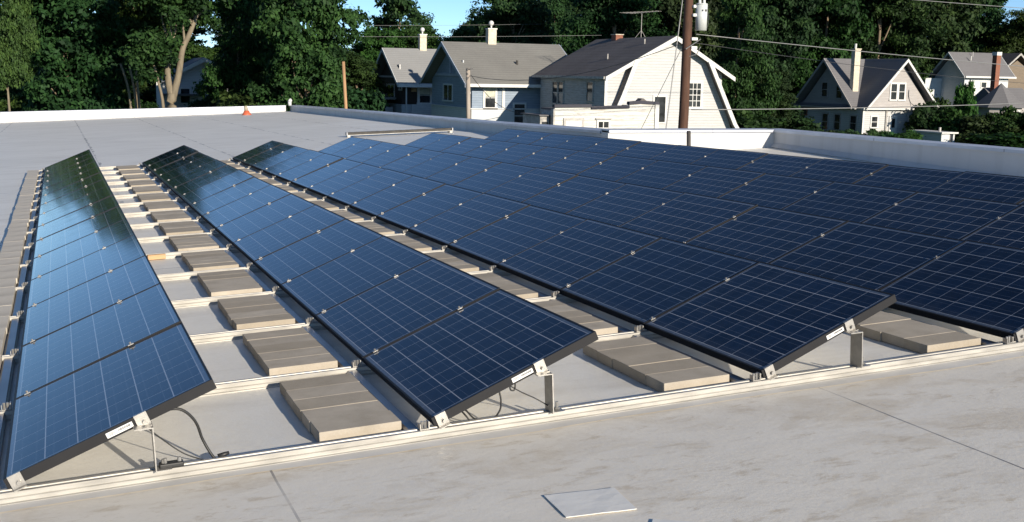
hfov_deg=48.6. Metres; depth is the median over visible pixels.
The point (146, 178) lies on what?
concrete block
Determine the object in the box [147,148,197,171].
solar panel
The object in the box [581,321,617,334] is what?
concrete block
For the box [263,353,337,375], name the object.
concrete block
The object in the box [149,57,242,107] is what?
white far house
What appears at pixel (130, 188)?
mounting rail
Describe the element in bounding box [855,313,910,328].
concrete block
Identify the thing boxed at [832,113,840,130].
window
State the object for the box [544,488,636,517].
roofing sheet
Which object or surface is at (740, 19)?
leafy tree
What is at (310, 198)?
concrete block
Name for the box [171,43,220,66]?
leafy tree
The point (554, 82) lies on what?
window
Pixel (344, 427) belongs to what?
concrete block
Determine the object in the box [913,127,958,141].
flat shed
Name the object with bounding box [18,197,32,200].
concrete block
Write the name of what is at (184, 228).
concrete block
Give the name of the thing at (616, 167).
solar panel
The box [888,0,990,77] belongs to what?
leafy tree
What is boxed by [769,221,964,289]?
solar panel
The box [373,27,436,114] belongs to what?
brown house
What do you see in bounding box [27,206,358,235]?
mounting rail
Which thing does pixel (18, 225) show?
concrete block
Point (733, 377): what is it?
cable channel
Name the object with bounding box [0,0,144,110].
leafy tree
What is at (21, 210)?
concrete block
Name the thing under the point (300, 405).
concrete block
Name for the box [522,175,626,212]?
solar panel
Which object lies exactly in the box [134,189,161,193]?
concrete block
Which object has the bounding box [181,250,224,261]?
concrete block
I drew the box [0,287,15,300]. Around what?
concrete block
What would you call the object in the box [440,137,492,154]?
solar panel
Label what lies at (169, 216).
concrete block
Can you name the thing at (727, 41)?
leafy tree
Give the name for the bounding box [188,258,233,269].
concrete block
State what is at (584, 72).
power line
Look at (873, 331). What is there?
concrete block
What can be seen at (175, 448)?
cable
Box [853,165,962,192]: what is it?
solar panel
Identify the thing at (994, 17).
leafy tree
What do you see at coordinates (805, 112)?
window
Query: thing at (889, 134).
leafy bush
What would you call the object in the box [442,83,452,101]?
window
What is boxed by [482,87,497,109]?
window
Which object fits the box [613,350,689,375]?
concrete block
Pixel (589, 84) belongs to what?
window
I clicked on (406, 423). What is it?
cable channel
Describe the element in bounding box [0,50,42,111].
leafy tree
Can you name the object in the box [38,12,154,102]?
leafy tree
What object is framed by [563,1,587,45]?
leafy tree
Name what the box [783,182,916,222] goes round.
solar panel
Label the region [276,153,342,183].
solar panel
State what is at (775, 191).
solar panel
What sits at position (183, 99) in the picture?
window
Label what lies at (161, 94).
bare stems
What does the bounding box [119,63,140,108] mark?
triple stems
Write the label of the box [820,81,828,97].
window
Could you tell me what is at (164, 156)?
solar panel
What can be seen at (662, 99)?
window
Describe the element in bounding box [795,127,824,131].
leafy bush
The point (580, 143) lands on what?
solar panel
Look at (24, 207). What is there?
concrete block
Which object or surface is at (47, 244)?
solar panel
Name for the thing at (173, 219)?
concrete block
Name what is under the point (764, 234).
solar panel
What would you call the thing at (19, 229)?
concrete block
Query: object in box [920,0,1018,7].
power line
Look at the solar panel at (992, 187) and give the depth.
12.59 m
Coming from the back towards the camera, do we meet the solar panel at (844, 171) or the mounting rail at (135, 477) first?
the solar panel at (844, 171)
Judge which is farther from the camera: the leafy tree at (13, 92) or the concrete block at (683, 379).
the leafy tree at (13, 92)
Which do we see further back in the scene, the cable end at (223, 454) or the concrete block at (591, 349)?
the concrete block at (591, 349)
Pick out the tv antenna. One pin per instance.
(641, 18)
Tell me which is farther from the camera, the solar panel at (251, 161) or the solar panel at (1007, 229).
the solar panel at (251, 161)
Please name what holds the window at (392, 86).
in the brown house at (400, 71)
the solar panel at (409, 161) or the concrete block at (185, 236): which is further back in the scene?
the solar panel at (409, 161)
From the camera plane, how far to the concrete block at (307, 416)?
5.72 m
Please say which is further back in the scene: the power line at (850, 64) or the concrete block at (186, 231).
the power line at (850, 64)
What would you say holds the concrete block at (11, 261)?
on the roof
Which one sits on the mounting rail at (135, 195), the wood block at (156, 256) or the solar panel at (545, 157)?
the solar panel at (545, 157)
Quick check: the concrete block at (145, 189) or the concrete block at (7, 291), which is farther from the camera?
the concrete block at (145, 189)
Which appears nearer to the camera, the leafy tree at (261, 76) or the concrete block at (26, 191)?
the concrete block at (26, 191)
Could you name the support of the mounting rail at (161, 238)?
on the roof
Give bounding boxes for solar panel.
[3,322,216,492]
[14,283,181,399]
[21,255,160,346]
[26,234,145,307]
[30,219,134,279]
[33,206,125,258]
[35,195,118,240]
[37,185,113,226]
[39,179,107,214]
[40,172,104,204]
[41,166,100,196]
[42,161,97,188]
[43,157,94,182]
[44,149,90,171]
[44,153,92,176]
[142,145,189,167]
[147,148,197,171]
[152,152,205,177]
[157,155,215,182]
[164,159,226,189]
[172,165,238,198]
[180,169,253,206]
[190,177,270,217]
[202,184,291,230]
[216,194,315,245]
[232,140,282,162]
[233,204,345,264]
[242,143,294,167]
[252,146,307,171]
[254,219,383,288]
[263,150,324,176]
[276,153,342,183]
[280,235,432,319]
[291,158,362,190]
[308,163,384,197]
[315,258,499,362]
[318,137,364,153]
[327,169,413,207]
[331,139,381,158]
[346,142,399,162]
[350,175,445,218]
[362,145,421,166]
[363,289,597,428]
[377,184,482,231]
[381,149,444,171]
[402,152,470,177]
[406,133,448,147]
[409,193,530,248]
[422,135,470,151]
[427,157,501,184]
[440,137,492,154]
[448,205,586,268]
[453,162,534,192]
[463,140,518,158]
[485,167,577,201]
[486,129,526,141]
[486,143,546,163]
[497,219,661,294]
[506,131,551,143]
[512,147,578,167]
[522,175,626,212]
[530,133,577,146]
[544,151,615,173]
[555,135,607,150]
[560,238,759,328]
[566,183,683,225]
[578,155,657,180]
[583,138,640,153]
[614,142,676,158]
[616,160,706,188]
[620,192,757,242]
[645,261,896,379]
[650,145,718,163]
[663,166,765,197]
[686,205,848,262]
[690,149,767,168]
[718,173,833,208]
[737,154,821,175]
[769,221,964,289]
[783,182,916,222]
[791,158,888,183]
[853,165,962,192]
[861,192,1020,239]
[879,240,1023,342]
[926,171,1023,203]
[960,204,1023,248]
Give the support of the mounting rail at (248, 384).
on the roof
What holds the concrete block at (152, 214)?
on the roof
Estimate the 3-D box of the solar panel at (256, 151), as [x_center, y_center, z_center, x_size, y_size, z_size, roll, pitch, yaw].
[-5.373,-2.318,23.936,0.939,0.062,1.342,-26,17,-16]
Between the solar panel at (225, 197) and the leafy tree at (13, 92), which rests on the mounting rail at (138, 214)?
the solar panel at (225, 197)
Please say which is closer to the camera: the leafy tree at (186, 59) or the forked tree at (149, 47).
the forked tree at (149, 47)
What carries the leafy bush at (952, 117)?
on the ground
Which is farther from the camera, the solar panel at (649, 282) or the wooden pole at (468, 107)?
the wooden pole at (468, 107)
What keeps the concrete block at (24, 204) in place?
on the roof
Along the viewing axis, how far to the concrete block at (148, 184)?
18.92 m
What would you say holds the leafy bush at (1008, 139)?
on the ground
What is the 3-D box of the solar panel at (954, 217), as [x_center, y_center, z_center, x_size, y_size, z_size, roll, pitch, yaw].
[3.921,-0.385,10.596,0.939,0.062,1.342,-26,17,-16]
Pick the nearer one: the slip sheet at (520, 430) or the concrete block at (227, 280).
the slip sheet at (520, 430)
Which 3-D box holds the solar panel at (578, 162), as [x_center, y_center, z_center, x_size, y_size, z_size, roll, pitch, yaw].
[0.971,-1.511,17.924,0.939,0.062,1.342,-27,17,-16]
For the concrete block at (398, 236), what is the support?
on the roof
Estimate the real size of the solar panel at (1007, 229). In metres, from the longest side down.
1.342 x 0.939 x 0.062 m
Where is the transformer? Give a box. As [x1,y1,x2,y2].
[695,0,708,30]
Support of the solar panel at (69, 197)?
on the mounting rail at (134, 204)
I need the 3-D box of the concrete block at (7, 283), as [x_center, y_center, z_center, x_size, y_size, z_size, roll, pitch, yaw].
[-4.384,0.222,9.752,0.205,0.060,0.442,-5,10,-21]
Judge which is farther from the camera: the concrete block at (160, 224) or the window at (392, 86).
the window at (392, 86)
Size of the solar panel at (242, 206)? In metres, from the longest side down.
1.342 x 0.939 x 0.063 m
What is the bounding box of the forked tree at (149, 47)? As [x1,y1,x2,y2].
[117,0,240,107]
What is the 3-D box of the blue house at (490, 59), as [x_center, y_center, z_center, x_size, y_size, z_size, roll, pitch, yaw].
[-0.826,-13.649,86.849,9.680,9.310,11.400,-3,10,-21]
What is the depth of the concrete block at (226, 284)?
9.38 m
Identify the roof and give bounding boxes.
[0,111,1023,521]
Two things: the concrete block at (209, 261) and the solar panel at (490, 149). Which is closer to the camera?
the concrete block at (209, 261)
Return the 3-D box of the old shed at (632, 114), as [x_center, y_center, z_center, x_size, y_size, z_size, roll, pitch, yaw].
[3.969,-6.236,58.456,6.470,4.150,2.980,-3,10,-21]
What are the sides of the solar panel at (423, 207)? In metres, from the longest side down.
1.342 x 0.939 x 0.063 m
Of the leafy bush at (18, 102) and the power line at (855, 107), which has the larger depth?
the leafy bush at (18, 102)
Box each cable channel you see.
[0,171,42,461]
[138,166,416,429]
[231,161,746,381]
[883,311,997,344]
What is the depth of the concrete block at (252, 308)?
8.35 m
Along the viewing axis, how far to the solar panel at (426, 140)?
25.29 m
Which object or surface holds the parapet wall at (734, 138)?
on the roof
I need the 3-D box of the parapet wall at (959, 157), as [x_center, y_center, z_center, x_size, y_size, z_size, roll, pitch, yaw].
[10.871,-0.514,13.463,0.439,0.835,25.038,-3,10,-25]
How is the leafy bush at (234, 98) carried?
on the ground
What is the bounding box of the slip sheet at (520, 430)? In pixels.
[0,351,1023,511]
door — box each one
[563,118,583,126]
[888,116,896,132]
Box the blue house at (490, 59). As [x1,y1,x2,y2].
[419,21,567,122]
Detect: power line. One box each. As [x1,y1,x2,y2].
[232,24,517,25]
[232,35,592,36]
[471,75,513,111]
[472,44,678,80]
[691,103,1023,109]
[696,34,1023,66]
[697,43,1017,82]
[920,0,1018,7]
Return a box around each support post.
[133,421,172,472]
[533,371,564,413]
[843,330,870,367]
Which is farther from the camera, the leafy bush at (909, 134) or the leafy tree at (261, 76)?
the leafy tree at (261, 76)
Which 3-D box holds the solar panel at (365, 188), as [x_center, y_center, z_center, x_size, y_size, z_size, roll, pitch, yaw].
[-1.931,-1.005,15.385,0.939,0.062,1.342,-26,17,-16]
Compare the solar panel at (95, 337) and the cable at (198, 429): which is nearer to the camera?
the cable at (198, 429)
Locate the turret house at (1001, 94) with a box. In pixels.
[974,52,1023,115]
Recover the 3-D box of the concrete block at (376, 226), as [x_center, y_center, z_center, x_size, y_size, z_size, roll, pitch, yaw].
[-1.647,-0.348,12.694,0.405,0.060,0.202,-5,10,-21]
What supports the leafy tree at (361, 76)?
on the ground
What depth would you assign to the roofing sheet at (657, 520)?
4.35 m
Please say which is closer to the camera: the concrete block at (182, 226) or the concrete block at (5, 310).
the concrete block at (5, 310)
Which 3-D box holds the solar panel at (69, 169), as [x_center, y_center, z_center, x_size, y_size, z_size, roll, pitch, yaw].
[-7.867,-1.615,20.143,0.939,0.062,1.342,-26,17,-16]
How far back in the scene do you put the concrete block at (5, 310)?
8.56 m
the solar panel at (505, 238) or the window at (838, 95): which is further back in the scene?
the window at (838, 95)
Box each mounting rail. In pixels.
[0,307,890,421]
[0,336,1023,505]
[2,291,577,363]
[10,265,512,323]
[15,245,460,293]
[20,229,419,269]
[24,216,387,251]
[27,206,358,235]
[29,196,336,223]
[31,189,315,212]
[33,183,297,203]
[34,176,283,195]
[36,171,268,188]
[37,166,257,182]
[38,162,246,177]
[39,158,237,172]
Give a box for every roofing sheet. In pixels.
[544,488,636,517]
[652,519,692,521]
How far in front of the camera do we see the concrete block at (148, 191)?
17.69 m
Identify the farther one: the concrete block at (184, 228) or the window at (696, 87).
the window at (696, 87)
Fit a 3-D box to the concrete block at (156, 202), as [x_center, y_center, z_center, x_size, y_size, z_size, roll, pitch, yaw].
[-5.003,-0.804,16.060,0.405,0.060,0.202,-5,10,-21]
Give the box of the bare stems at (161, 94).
[153,65,164,107]
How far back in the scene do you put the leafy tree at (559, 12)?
138.00 m
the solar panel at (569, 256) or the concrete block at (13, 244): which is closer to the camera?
the solar panel at (569, 256)
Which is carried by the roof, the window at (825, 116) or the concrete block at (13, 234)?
the concrete block at (13, 234)
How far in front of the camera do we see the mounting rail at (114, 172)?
22.29 m
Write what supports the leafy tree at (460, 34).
on the ground
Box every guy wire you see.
[642,50,680,126]
[666,0,682,127]
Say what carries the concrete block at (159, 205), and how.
on the roof
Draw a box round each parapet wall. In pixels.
[0,105,285,122]
[290,105,601,137]
[601,128,773,149]
[770,128,1023,176]
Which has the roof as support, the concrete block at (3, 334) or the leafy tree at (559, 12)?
the concrete block at (3, 334)
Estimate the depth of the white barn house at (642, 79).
74.50 m
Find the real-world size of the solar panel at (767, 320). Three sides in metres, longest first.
1.354 x 0.939 x 0.066 m
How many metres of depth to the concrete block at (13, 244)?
12.18 m
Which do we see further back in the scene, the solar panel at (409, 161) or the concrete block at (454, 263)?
the solar panel at (409, 161)
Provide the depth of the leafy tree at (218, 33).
130.33 m
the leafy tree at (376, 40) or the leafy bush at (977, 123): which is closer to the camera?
the leafy bush at (977, 123)
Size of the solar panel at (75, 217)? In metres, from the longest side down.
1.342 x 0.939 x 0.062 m
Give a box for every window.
[179,88,190,103]
[386,83,394,99]
[417,87,431,104]
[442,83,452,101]
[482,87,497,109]
[513,103,525,122]
[551,80,557,103]
[557,80,563,103]
[585,81,593,101]
[596,120,609,127]
[653,95,666,123]
[689,81,702,108]
[801,109,807,114]
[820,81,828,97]
[821,112,828,130]
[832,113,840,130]
[835,84,842,98]
[849,115,857,131]
[870,115,878,127]
[889,82,898,100]
[897,83,906,100]
[980,81,986,87]
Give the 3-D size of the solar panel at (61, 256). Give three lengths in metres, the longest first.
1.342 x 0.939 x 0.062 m
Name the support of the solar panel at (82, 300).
on the mounting rail at (194, 302)
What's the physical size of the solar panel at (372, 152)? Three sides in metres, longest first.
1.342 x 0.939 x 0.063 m
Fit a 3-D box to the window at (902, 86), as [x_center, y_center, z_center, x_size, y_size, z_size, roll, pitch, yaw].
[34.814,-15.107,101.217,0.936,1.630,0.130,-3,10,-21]
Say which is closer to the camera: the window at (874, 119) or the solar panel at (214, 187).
the solar panel at (214, 187)
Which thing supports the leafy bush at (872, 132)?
on the ground
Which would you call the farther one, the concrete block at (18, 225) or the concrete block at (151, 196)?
the concrete block at (151, 196)
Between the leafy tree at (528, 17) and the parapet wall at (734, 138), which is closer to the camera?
the parapet wall at (734, 138)
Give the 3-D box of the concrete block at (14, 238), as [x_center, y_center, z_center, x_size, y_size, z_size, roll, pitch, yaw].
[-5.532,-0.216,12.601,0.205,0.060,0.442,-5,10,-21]
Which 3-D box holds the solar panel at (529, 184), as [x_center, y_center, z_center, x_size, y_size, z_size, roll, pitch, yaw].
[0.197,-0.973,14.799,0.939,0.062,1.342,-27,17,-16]
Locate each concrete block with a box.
[0,246,22,254]
[0,252,21,261]
[0,258,20,265]
[0,264,19,271]
[0,271,18,284]
[0,278,15,287]
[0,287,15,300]
[0,295,13,311]
[0,305,11,318]
[0,316,9,334]
[0,328,6,345]
[0,340,3,359]
[2,241,23,249]
[3,236,24,243]
[6,231,26,240]
[7,227,27,232]
[8,223,27,228]
[11,219,28,227]
[12,212,29,216]
[12,215,29,219]
[13,209,30,212]
[15,203,31,207]
[15,206,31,211]
[17,200,32,206]
[18,195,33,198]
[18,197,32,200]
[19,192,34,195]
[20,190,33,192]
[21,188,34,192]
[22,186,35,190]
[118,168,139,169]
[121,172,144,174]
[126,177,149,180]
[130,183,155,186]
[132,186,157,190]
[133,188,159,192]
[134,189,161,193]
[135,190,162,193]
[137,193,164,198]
[138,194,166,196]
[139,195,166,200]
[140,196,168,201]
[140,197,170,201]
[143,201,173,204]
[144,202,174,207]
[145,203,175,210]
[147,204,177,210]
[147,206,179,210]
[150,210,182,216]
[151,211,184,218]
[153,213,185,221]
[154,214,187,221]
[156,216,190,221]
[159,221,194,229]
[161,222,196,231]
[162,224,198,232]
[163,226,201,234]
[165,228,202,235]
[169,234,207,243]
[171,236,210,245]
[172,238,213,248]
[174,241,215,249]
[176,243,218,251]
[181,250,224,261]
[184,252,227,264]
[186,255,231,266]
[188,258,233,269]
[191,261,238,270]
[197,269,246,281]
[200,273,249,286]
[203,276,253,289]
[205,280,257,293]
[208,284,261,296]
[218,294,273,309]
[221,299,277,315]
[224,303,282,319]
[227,308,287,326]
[232,313,294,329]
[242,327,308,348]
[248,334,315,354]
[252,340,321,361]
[258,346,328,369]
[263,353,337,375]
[280,373,357,398]
[286,381,367,409]
[293,391,377,421]
[301,401,387,432]
[302,197,316,199]
[310,410,401,442]
[323,206,338,209]
[343,215,359,217]
[346,217,363,220]
[355,221,373,223]
[360,223,378,225]
[364,225,382,227]
[369,227,386,230]
[374,229,394,234]
[387,235,406,237]
[391,237,413,240]
[398,240,418,243]
[403,242,424,245]
[409,245,431,250]
[424,252,447,255]
[431,254,455,258]
[438,258,462,261]
[445,261,468,265]
[453,264,478,271]
[473,273,500,277]
[480,276,506,281]
[489,280,515,285]
[497,284,526,290]
[507,288,537,298]
[532,300,565,306]
[543,305,576,312]
[555,310,591,317]
[567,315,602,323]
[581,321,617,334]
[583,336,656,359]
[597,343,669,367]
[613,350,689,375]
[629,358,707,384]
[646,366,728,391]
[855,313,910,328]
[859,319,929,340]
[882,325,955,347]
[904,331,980,353]
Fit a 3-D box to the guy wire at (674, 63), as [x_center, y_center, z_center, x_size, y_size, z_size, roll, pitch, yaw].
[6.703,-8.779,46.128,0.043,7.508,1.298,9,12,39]
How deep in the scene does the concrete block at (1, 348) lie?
7.39 m
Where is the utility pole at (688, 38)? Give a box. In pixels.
[678,0,700,127]
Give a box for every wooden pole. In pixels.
[342,62,347,108]
[466,68,472,118]
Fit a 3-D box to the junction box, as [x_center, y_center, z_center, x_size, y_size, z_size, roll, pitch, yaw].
[-1.503,0.887,4.997,0.105,0.039,0.050,-5,10,-21]
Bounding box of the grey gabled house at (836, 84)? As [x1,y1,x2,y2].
[793,44,938,134]
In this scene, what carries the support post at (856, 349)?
on the mounting rail at (135, 477)
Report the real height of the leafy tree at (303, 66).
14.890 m
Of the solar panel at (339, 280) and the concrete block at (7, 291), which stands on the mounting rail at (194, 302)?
the solar panel at (339, 280)
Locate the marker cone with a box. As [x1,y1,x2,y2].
[242,106,251,114]
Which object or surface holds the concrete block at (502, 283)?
on the roof
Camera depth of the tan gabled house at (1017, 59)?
137.97 m
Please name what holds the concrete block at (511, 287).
on the roof
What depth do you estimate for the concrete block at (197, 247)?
11.59 m
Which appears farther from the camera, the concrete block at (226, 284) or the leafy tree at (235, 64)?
the leafy tree at (235, 64)
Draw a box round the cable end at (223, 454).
[217,451,229,456]
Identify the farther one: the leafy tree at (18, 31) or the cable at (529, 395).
the leafy tree at (18, 31)
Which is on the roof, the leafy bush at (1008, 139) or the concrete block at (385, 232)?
the concrete block at (385, 232)
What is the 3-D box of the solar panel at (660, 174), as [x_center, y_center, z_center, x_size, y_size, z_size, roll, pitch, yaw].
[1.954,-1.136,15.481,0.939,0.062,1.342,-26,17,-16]
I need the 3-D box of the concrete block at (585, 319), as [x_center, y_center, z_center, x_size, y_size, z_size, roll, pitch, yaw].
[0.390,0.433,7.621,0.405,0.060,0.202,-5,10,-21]
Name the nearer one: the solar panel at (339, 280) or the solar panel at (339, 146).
the solar panel at (339, 280)
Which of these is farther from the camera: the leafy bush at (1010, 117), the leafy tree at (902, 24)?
the leafy tree at (902, 24)
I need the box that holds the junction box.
[158,456,183,468]
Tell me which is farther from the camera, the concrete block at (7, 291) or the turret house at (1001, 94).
the turret house at (1001, 94)
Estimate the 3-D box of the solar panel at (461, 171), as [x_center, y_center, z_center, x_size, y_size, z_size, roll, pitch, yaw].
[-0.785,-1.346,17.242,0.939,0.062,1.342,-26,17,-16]
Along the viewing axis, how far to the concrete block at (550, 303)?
8.21 m
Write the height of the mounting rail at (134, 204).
0.091 m
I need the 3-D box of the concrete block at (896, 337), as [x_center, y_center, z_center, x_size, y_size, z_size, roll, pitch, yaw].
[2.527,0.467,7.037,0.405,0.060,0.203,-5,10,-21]
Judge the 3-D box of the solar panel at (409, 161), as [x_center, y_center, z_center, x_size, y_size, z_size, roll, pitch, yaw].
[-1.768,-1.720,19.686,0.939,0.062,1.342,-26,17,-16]
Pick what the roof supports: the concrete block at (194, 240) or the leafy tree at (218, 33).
the concrete block at (194, 240)
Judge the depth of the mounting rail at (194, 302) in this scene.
8.90 m
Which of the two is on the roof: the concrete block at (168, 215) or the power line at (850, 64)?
the concrete block at (168, 215)
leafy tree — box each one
[0,0,40,111]
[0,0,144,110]
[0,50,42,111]
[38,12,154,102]
[96,0,180,107]
[130,4,213,103]
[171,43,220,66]
[173,58,192,65]
[192,0,274,106]
[205,0,229,54]
[240,0,371,110]
[248,11,301,86]
[312,38,351,55]
[336,50,394,105]
[347,24,407,92]
[360,0,438,45]
[393,24,447,48]
[443,24,485,41]
[460,14,483,41]
[466,0,559,43]
[541,0,575,52]
[556,0,681,54]
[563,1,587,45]
[617,5,668,37]
[630,0,724,60]
[712,0,783,117]
[713,5,797,97]
[747,67,797,128]
[752,0,823,84]
[784,0,876,112]
[811,22,923,47]
[830,0,951,81]
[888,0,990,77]
[964,0,1011,52]
[979,8,1023,55]
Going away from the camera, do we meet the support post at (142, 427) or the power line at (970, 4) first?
the support post at (142, 427)
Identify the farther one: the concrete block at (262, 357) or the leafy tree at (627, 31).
the leafy tree at (627, 31)
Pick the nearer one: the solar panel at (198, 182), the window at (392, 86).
the solar panel at (198, 182)
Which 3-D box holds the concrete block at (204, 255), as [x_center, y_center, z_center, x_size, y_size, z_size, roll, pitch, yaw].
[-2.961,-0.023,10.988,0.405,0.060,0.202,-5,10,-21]
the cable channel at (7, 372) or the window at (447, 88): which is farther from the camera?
the window at (447, 88)
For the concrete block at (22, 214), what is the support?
on the roof
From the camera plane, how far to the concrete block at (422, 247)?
11.07 m
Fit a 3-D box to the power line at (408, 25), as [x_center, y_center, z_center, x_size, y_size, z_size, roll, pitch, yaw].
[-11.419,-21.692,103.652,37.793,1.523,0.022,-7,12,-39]
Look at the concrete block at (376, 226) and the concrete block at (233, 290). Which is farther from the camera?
the concrete block at (376, 226)
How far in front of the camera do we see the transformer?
45.79 m
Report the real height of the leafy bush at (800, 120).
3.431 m
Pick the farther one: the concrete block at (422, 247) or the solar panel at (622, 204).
the solar panel at (622, 204)
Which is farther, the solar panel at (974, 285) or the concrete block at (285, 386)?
the solar panel at (974, 285)
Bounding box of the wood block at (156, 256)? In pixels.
[147,253,165,259]
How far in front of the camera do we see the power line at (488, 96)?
74.37 m
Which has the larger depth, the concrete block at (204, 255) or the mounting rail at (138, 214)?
the mounting rail at (138, 214)
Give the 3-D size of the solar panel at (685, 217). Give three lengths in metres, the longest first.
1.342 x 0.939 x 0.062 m
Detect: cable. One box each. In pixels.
[149,429,202,459]
[173,407,215,457]
[465,392,501,419]
[511,386,547,405]
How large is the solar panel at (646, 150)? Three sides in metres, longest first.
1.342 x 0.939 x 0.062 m
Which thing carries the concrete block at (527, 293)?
on the roof
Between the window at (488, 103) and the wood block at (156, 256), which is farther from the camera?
the window at (488, 103)
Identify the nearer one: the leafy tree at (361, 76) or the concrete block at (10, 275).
the concrete block at (10, 275)
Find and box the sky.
[71,0,1023,48]
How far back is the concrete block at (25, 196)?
17.49 m
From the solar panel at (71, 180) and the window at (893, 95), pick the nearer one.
the solar panel at (71, 180)
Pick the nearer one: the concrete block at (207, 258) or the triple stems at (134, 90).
the concrete block at (207, 258)
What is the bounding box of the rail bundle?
[345,128,452,136]
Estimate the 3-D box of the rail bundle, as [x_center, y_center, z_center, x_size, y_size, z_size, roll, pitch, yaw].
[-3.352,-3.844,33.851,3.230,0.140,0.290,-5,10,-17]
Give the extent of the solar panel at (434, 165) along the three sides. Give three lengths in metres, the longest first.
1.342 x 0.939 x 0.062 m
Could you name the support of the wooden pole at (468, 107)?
on the ground
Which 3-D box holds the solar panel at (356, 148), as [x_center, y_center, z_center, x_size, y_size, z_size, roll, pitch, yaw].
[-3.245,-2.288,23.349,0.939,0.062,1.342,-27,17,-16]
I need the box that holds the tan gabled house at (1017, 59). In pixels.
[1002,53,1023,89]
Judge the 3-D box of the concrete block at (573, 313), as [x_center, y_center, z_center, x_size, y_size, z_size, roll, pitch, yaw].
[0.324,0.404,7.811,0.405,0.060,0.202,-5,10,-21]
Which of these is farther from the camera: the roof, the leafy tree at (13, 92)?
the leafy tree at (13, 92)
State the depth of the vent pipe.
19.64 m
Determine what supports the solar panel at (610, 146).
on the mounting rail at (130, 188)
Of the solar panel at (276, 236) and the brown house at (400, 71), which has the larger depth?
the brown house at (400, 71)
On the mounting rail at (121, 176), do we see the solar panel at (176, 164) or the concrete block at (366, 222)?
the solar panel at (176, 164)
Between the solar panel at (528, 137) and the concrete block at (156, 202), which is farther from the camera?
the solar panel at (528, 137)
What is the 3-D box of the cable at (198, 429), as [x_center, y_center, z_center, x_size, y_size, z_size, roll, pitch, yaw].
[-1.466,0.782,5.077,0.306,0.276,0.053,-5,10,-21]
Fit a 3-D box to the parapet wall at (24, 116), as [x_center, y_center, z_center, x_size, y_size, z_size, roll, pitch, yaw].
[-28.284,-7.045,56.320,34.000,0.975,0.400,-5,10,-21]
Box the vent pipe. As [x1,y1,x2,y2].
[687,131,690,145]
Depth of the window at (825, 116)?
105.16 m
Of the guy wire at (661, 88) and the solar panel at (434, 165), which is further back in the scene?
the guy wire at (661, 88)
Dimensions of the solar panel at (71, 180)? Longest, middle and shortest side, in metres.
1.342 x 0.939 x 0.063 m
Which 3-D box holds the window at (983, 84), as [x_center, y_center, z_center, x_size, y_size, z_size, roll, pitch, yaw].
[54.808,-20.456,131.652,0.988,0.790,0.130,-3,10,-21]
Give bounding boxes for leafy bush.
[0,92,32,111]
[128,99,159,108]
[184,94,217,106]
[211,87,273,106]
[339,84,388,111]
[729,110,786,128]
[776,105,824,129]
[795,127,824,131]
[832,129,862,134]
[863,128,887,135]
[880,131,894,137]
[892,130,925,139]
[902,100,954,130]
[922,108,969,138]
[927,88,950,107]
[953,80,980,115]
[953,112,1023,143]
[964,132,1023,147]
[986,105,1023,135]
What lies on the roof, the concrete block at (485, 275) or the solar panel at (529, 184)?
the concrete block at (485, 275)
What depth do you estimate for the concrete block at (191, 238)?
12.20 m
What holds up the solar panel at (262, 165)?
on the mounting rail at (121, 176)
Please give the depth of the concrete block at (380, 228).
12.56 m
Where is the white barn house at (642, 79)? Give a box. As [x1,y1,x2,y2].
[532,34,738,127]
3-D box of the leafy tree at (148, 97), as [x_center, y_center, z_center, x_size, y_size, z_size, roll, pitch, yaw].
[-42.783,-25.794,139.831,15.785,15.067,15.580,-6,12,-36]
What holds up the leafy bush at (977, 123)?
on the ground
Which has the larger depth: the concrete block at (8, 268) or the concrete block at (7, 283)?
the concrete block at (8, 268)
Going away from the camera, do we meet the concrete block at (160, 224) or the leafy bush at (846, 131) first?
the concrete block at (160, 224)
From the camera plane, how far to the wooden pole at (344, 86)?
75.10 m
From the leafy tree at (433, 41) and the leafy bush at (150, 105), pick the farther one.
the leafy tree at (433, 41)
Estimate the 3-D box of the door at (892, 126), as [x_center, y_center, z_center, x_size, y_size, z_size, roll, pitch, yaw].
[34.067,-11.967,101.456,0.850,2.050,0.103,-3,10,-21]
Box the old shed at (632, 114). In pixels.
[520,100,658,127]
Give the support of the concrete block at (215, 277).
on the roof
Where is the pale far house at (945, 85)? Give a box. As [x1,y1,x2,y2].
[922,52,1016,106]
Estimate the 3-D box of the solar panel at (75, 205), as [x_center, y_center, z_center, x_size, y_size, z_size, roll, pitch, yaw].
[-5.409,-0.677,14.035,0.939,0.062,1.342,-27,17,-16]
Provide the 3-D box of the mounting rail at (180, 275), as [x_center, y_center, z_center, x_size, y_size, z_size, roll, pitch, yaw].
[0.655,-0.227,11.486,10.465,0.091,0.086,-5,10,-21]
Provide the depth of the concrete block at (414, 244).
11.31 m
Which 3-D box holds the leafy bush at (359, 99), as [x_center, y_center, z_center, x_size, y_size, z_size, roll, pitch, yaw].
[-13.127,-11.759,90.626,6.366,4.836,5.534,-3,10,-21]
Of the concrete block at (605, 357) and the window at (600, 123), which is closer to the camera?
the concrete block at (605, 357)
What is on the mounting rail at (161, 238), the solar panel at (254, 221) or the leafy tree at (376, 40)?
the solar panel at (254, 221)
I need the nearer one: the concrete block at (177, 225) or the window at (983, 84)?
the concrete block at (177, 225)
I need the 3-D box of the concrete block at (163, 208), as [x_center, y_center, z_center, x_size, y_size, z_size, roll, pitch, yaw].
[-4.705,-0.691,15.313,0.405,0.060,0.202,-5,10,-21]
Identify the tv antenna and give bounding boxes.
[619,11,658,37]
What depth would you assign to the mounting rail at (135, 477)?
5.49 m
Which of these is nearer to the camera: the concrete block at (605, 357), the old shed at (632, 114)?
the concrete block at (605, 357)
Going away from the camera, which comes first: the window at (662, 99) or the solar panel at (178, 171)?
the solar panel at (178, 171)
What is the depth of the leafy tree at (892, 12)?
129.88 m
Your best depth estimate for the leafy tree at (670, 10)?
108.59 m
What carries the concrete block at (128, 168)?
on the roof

